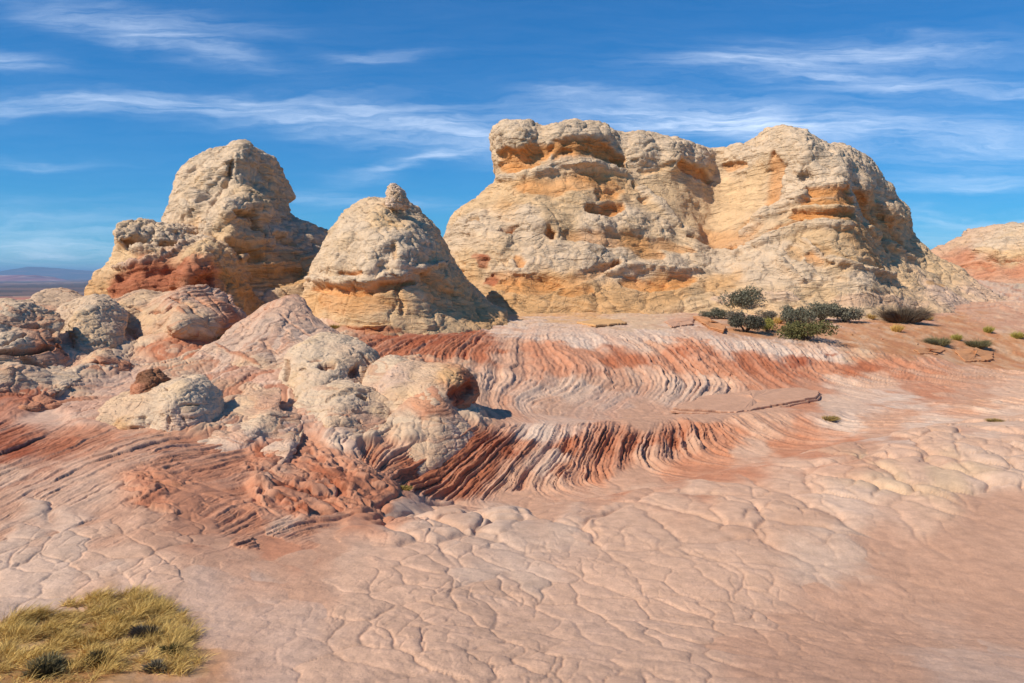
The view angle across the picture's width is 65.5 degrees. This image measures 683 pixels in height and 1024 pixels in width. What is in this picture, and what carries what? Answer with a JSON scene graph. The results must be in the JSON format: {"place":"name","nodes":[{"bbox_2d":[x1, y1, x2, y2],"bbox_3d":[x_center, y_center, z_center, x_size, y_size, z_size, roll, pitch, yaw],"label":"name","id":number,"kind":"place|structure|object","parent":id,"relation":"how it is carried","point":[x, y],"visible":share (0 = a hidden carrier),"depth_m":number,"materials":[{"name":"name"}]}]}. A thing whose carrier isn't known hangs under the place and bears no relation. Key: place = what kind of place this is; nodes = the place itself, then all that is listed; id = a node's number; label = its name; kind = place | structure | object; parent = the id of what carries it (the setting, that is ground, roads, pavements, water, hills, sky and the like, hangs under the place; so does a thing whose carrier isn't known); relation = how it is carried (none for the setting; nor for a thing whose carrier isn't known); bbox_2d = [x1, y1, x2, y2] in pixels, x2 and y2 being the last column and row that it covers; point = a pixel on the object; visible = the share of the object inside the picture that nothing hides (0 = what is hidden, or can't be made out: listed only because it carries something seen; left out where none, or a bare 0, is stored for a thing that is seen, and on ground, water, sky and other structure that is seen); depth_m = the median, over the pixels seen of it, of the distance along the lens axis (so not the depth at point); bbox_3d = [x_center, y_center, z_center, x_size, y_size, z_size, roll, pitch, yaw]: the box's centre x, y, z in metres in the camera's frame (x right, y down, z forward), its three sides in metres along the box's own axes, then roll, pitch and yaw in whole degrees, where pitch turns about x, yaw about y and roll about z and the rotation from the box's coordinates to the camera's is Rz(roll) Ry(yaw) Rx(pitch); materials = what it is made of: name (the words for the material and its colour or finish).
{"place":"outdoors","nodes":[
{"label":"outdoors","id":0,"kind":"place"},
{"bbox_2d":[0,275,63,280],"bbox_3d":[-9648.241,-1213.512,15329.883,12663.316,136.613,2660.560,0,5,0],"label":"hills","id":1,"kind":"structure","parent":0,"point":[23,278],"depth_m":14918.78,"materials":[{"name":"purple stone"}]},
{"bbox_2d":[0,267,93,278],"bbox_3d":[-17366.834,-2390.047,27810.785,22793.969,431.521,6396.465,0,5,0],"label":"hills","id":2,"kind":"structure","parent":0,"point":[60,273],"depth_m":26011.98,"materials":[{"name":"blue"}]},
{"bbox_2d":[0,580,219,682],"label":"grass","id":3,"kind":"structure","parent":0,"point":[137,605],"depth_m":8.75,"materials":[{"name":"plant"}]},
{"bbox_2d":[129,368,170,395],"bbox_3d":[-9.727,1.280,21.370,0.930,1.007,1.588,0,5,0],"label":"boulder","id":4,"kind":"object","parent":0,"point":[146,380],"visible":0.55,"depth_m":21.27,"materials":[{"name":"stone"}]},
{"bbox_2d":[0,279,1023,682],"bbox_3d":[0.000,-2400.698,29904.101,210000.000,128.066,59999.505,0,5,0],"label":"ground","id":5,"kind":"structure","parent":0,"point":[602,513],"depth_m":15.01,"materials":[{"name":"stone"}]},
{"bbox_2d":[0,298,69,368],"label":"rock mound","id":6,"kind":"object","parent":5,"relation":"on","point":[30,330],"visible":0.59,"depth_m":26.72,"materials":[{"name":"stone"}]},
{"bbox_2d":[16,649,69,679],"bbox_3d":[-4.506,3.171,7.733,0.492,0.268,0.526,0,5,0],"label":"shrub","id":7,"kind":"object","parent":5,"relation":"on","point":[55,666],"visible":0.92,"depth_m":7.67,"materials":[{"name":"green plant"}]},
{"bbox_2d":[0,362,97,411],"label":"rock mound","id":8,"kind":"object","parent":5,"relation":"on","point":[16,377],"visible":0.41,"depth_m":23.13,"materials":[{"name":"stone"}]},
{"bbox_2d":[30,287,82,310],"bbox_3d":[-22.665,-1.495,39.651,3.524,2.315,7.166,-1,5,-8],"label":"rock mound","id":9,"kind":"object","parent":5,"relation":"on","point":[54,299],"visible":0.2,"depth_m":41.04,"materials":[{"name":"stone"}]},
{"bbox_2d":[55,294,128,352],"bbox_3d":[-16.233,0.351,30.920,3.225,4.327,8.322,-2,5,-25],"label":"rock mound","id":10,"kind":"object","parent":5,"relation":"on","point":[93,322],"visible":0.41,"depth_m":30.51,"materials":[{"name":"stone"}]},
{"bbox_2d":[75,647,113,669],"bbox_3d":[-4.142,3.203,7.926,0.337,0.260,0.328,0,5,0],"label":"shrub","id":11,"kind":"object","parent":5,"relation":"on","point":[94,654],"visible":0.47,"depth_m":7.92,"materials":[{"name":"green plant"}]},
{"bbox_2d":[80,348,134,371],"bbox_3d":[-13.220,1.624,24.766,2.194,2.242,8.505,-1,5,-14],"label":"rock mound","id":12,"kind":"object","parent":5,"relation":"on","point":[103,356],"visible":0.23,"depth_m":26.98,"materials":[{"name":"stone"}]},
{"bbox_2d":[126,623,166,640],"bbox_3d":[-4.027,3.232,8.817,0.463,0.298,0.344,0,5,0],"label":"shrub","id":13,"kind":"object","parent":5,"relation":"on","point":[138,630],"visible":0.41,"depth_m":8.75,"materials":[{"name":"green plant"}]},
{"bbox_2d":[142,658,169,673],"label":"shrub","id":14,"kind":"object","parent":5,"relation":"on","point":[158,665],"visible":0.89,"depth_m":7.83,"materials":[{"name":"green plant"}]},
{"bbox_2d":[95,374,223,431],"bbox_3d":[-9.170,2.040,20.734,3.448,2.060,3.862,0,5,0],"label":"boulder","id":15,"kind":"object","parent":5,"relation":"on","point":[181,402],"visible":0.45,"depth_m":20.09,"materials":[{"name":"stone"}]},
{"bbox_2d":[157,642,185,654],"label":"shrub","id":16,"kind":"object","parent":5,"relation":"on","point":[170,646],"visible":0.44,"depth_m":8.36,"materials":[{"name":"green plant"}]},
{"bbox_2d":[84,218,265,315],"bbox_3d":[-19.825,-4.116,48.477,10.875,7.231,14.386,0,5,0],"label":"rock ledge","id":17,"kind":"object","parent":5,"relation":"on","point":[150,254],"visible":0.41,"depth_m":46.57,"materials":[{"name":"stone"}]},
{"bbox_2d":[114,284,246,341],"bbox_3d":[-14.593,0.533,31.835,5.864,5.556,10.261,0,5,0],"label":"rock mound","id":18,"kind":"object","parent":5,"relation":"on","point":[202,312],"visible":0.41,"depth_m":33.16,"materials":[{"name":"stone"}]},
{"bbox_2d":[161,139,327,302],"bbox_3d":[-17.155,-7.177,58.561,16.147,15.116,19.681,0,5,0],"label":"rock dome","id":19,"kind":"object","parent":5,"relation":"on","point":[238,196],"visible":0.48,"depth_m":55.21,"materials":[{"name":"stone"}]},
{"bbox_2d":[197,387,303,478],"bbox_3d":[-6.552,2.728,19.162,2.762,1.893,10.035,0,5,-5],"label":"rock mound","id":20,"kind":"object","parent":5,"relation":"on","point":[264,412],"visible":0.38,"depth_m":20.22,"materials":[{"name":"stone"}]},
{"bbox_2d":[192,294,339,369],"bbox_3d":[-9.263,1.242,28.419,5.334,5.517,15.882,0,5,0],"label":"rock mound","id":21,"kind":"object","parent":5,"relation":"on","point":[268,335],"visible":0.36,"depth_m":30.86,"materials":[{"name":"stone"}]},
{"bbox_2d":[278,332,379,399],"bbox_3d":[-6.099,1.756,25.549,3.369,3.723,6.776,0,5,0],"label":"boulder","id":22,"kind":"object","parent":5,"relation":"on","point":[319,358],"visible":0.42,"depth_m":25.94,"materials":[{"name":"stone"}]},
{"bbox_2d":[293,380,390,431],"bbox_3d":[-4.860,2.686,22.245,3.114,2.639,5.422,0,5,0],"label":"boulder","id":23,"kind":"object","parent":5,"relation":"on","point":[343,403],"visible":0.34,"depth_m":22.67,"materials":[{"name":"stone"}]},
{"bbox_2d":[347,324,390,329],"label":"stone slab","id":24,"kind":"structure","parent":5,"relation":"on","point":[376,327],"depth_m":38.75,"materials":[{"name":"stone"}]},
{"bbox_2d":[362,354,409,389],"bbox_3d":[-3.688,2.125,24.391,2.309,2.933,5.958,0,5,0],"label":"rock mound","id":25,"kind":"object","parent":5,"relation":"on","point":[376,370],"visible":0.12,"depth_m":25.72,"materials":[{"name":"stone"}]},
{"bbox_2d":[301,183,509,335],"bbox_3d":[-5.970,-4.444,46.404,12.139,9.260,16.391,0,5,0],"label":"beehive rock","id":26,"kind":"object","parent":5,"relation":"on","point":[388,259],"visible":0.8,"depth_m":41.47,"materials":[{"name":"stone"}]},
{"bbox_2d":[400,484,414,490],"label":"grass tuft","id":27,"kind":"object","parent":5,"relation":"on","point":[403,487],"visible":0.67,"depth_m":18.99,"materials":[{"name":"plant"}]},
{"bbox_2d":[377,360,479,413],"bbox_3d":[-2.596,1.954,24.465,3.114,2.438,4.584,0,5,0],"label":"boulder","id":28,"kind":"object","parent":5,"relation":"on","point":[400,383],"visible":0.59,"depth_m":24.41,"materials":[{"name":"stone"}]},
{"bbox_2d":[387,386,474,475],"bbox_3d":[-2.397,2.551,22.338,2.898,2.258,4.608,0,5,0],"label":"boulder","id":29,"kind":"object","parent":5,"relation":"on","point":[441,432],"visible":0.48,"depth_m":22.21,"materials":[{"name":"stone"}]},
{"bbox_2d":[577,319,626,327],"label":"stone slab","id":30,"kind":"structure","parent":5,"relation":"on","point":[596,323],"depth_m":46.55,"materials":[{"name":"stone"}]},
{"bbox_2d":[664,318,693,327],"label":"stone slab","id":31,"kind":"structure","parent":5,"relation":"on","point":[675,322],"depth_m":47.43,"materials":[{"name":"stone"}]},
{"bbox_2d":[698,310,715,317],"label":"shrub","id":32,"kind":"object","parent":5,"relation":"on","point":[705,314],"visible":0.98,"depth_m":51.15,"materials":[{"name":"green plant"}]},
{"bbox_2d":[693,316,725,333],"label":"stone slab","id":33,"kind":"structure","parent":5,"relation":"on","point":[709,323],"depth_m":46.53,"materials":[{"name":"stone"}]},
{"bbox_2d":[709,307,732,318],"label":"shrub","id":34,"kind":"object","parent":5,"relation":"on","point":[720,313],"visible":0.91,"depth_m":51.47,"materials":[{"name":"green plant"}]},
{"bbox_2d":[443,118,1008,319],"bbox_3d":[19.405,-9.516,68.395,51.798,19.190,31.744,0,5,0],"label":"butte","id":35,"kind":"object","parent":5,"relation":"on","point":[576,215],"visible":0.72,"depth_m":62.54,"materials":[{"name":"stone"}]},
{"bbox_2d":[725,308,744,318],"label":"shrub","id":36,"kind":"object","parent":5,"relation":"on","point":[731,314],"visible":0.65,"depth_m":50.31,"materials":[{"name":"green plant"}]},
{"bbox_2d":[717,285,767,307],"bbox_3d":[16.559,-3.087,56.370,3.867,2.017,3.159,0,5,0],"label":"shrub","id":37,"kind":"object","parent":5,"relation":"on","point":[743,296],"visible":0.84,"depth_m":55.89,"materials":[{"name":"green plant"}]},
{"bbox_2d":[671,387,820,413],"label":"stone slab","id":38,"kind":"structure","parent":5,"relation":"on","point":[750,400],"depth_m":32.13,"materials":[{"name":"stone"}]},
{"bbox_2d":[727,314,765,331],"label":"shrub","id":39,"kind":"object","parent":5,"relation":"on","point":[755,322],"visible":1,"depth_m":44.90,"materials":[{"name":"green plant"}]},
{"bbox_2d":[754,309,777,318],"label":"shrub","id":40,"kind":"object","parent":5,"relation":"on","point":[769,314],"visible":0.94,"depth_m":51.76,"materials":[{"name":"green plant"}]},
{"bbox_2d":[761,317,777,331],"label":"shrub","id":41,"kind":"object","parent":5,"relation":"on","point":[770,322],"visible":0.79,"depth_m":46.12,"materials":[{"name":"green plant"}]},
{"bbox_2d":[773,316,784,322],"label":"grass tuft","id":42,"kind":"object","parent":5,"relation":"on","point":[776,319],"visible":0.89,"depth_m":49.99,"materials":[{"name":"plant"}]},
{"bbox_2d":[779,304,816,324],"bbox_3d":[17.827,-1.633,49.759,2.432,1.404,1.984,0,5,0],"label":"shrub","id":43,"kind":"object","parent":5,"relation":"on","point":[801,313],"visible":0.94,"depth_m":49.58,"materials":[{"name":"green plant"}]},
{"bbox_2d":[774,319,841,340],"bbox_3d":[16.458,-0.646,44.980,3.534,1.280,3.248,0,5,0],"label":"shrub","id":44,"kind":"object","parent":5,"relation":"on","point":[799,330],"visible":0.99,"depth_m":44.59,"materials":[{"name":"green plant"}]},
{"bbox_2d":[807,300,840,320],"bbox_3d":[20.401,-1.989,52.262,2.019,1.508,2.685,4,6,40],"label":"shrub","id":45,"kind":"object","parent":5,"relation":"on","point":[824,311],"visible":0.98,"depth_m":52.01,"materials":[{"name":"green plant"}]},
{"bbox_2d":[822,415,840,420],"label":"grass tuft","id":46,"kind":"object","parent":5,"relation":"on","point":[833,418],"visible":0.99,"depth_m":29.96,"materials":[{"name":"plant"}]},
{"bbox_2d":[830,304,864,321],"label":"shrub","id":47,"kind":"object","parent":5,"relation":"on","point":[845,314],"visible":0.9,"depth_m":52.33,"materials":[{"name":"green plant"}]},
{"bbox_2d":[866,313,876,318],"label":"grass tuft","id":48,"kind":"object","parent":5,"relation":"on","point":[871,317],"visible":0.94,"depth_m":54.62,"materials":[{"name":"plant"}]},
{"bbox_2d":[889,323,905,331],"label":"grass tuft","id":49,"kind":"object","parent":5,"relation":"on","point":[896,328],"visible":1,"depth_m":49.98,"materials":[{"name":"plant"}]},
{"bbox_2d":[869,304,939,322],"bbox_3d":[26.588,-1.973,54.022,4.975,1.548,3.232,0,5,0],"label":"shrub","id":50,"kind":"object","parent":5,"relation":"on","point":[906,315],"visible":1,"depth_m":53.37,"materials":[{"name":"green plant"}]},
{"bbox_2d":[914,347,944,354],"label":"stone slab","id":51,"kind":"structure","parent":5,"relation":"on","point":[930,350],"depth_m":45.95,"materials":[{"name":"stone"}]},
{"bbox_2d":[917,335,954,345],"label":"shrub","id":52,"kind":"object","parent":5,"relation":"on","point":[941,341],"visible":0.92,"depth_m":48.08,"materials":[{"name":"green plant"}]},
{"bbox_2d":[949,334,962,340],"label":"grass tuft","id":53,"kind":"object","parent":5,"relation":"on","point":[957,337],"visible":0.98,"depth_m":49.94,"materials":[{"name":"plant"}]},
{"bbox_2d":[955,348,993,361],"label":"stone slab","id":54,"kind":"structure","parent":5,"relation":"on","point":[968,355],"depth_m":47.20,"materials":[{"name":"stone"}]},
{"bbox_2d":[930,222,1023,283],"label":"butte","id":55,"kind":"object","parent":5,"relation":"on","point":[994,252],"visible":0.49,"depth_m":95.50,"materials":[{"name":"stone"}]},
{"bbox_2d":[964,337,994,347],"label":"shrub","id":56,"kind":"object","parent":5,"relation":"on","point":[981,343],"visible":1,"depth_m":49.11,"materials":[{"name":"green plant"}]},
{"bbox_2d":[983,326,995,332],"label":"grass tuft","id":57,"kind":"object","parent":5,"relation":"on","point":[988,329],"visible":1,"depth_m":52.92,"materials":[{"name":"plant"}]},
{"bbox_2d":[985,418,1004,421],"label":"grass tuft","id":58,"kind":"object","parent":5,"relation":"on","point":[993,420],"visible":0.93,"depth_m":24.38,"materials":[{"name":"plant"}]},
{"bbox_2d":[1010,330,1023,338],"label":"grass tuft","id":59,"kind":"object","parent":5,"relation":"on","point":[1018,335],"visible":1,"depth_m":52.23,"materials":[{"name":"plant"}]},
{"bbox_2d":[0,0,1023,270],"label":"sky","id":60,"kind":"structure","parent":0,"point":[103,103],"materials":[{"name":"blue"}]}
]}

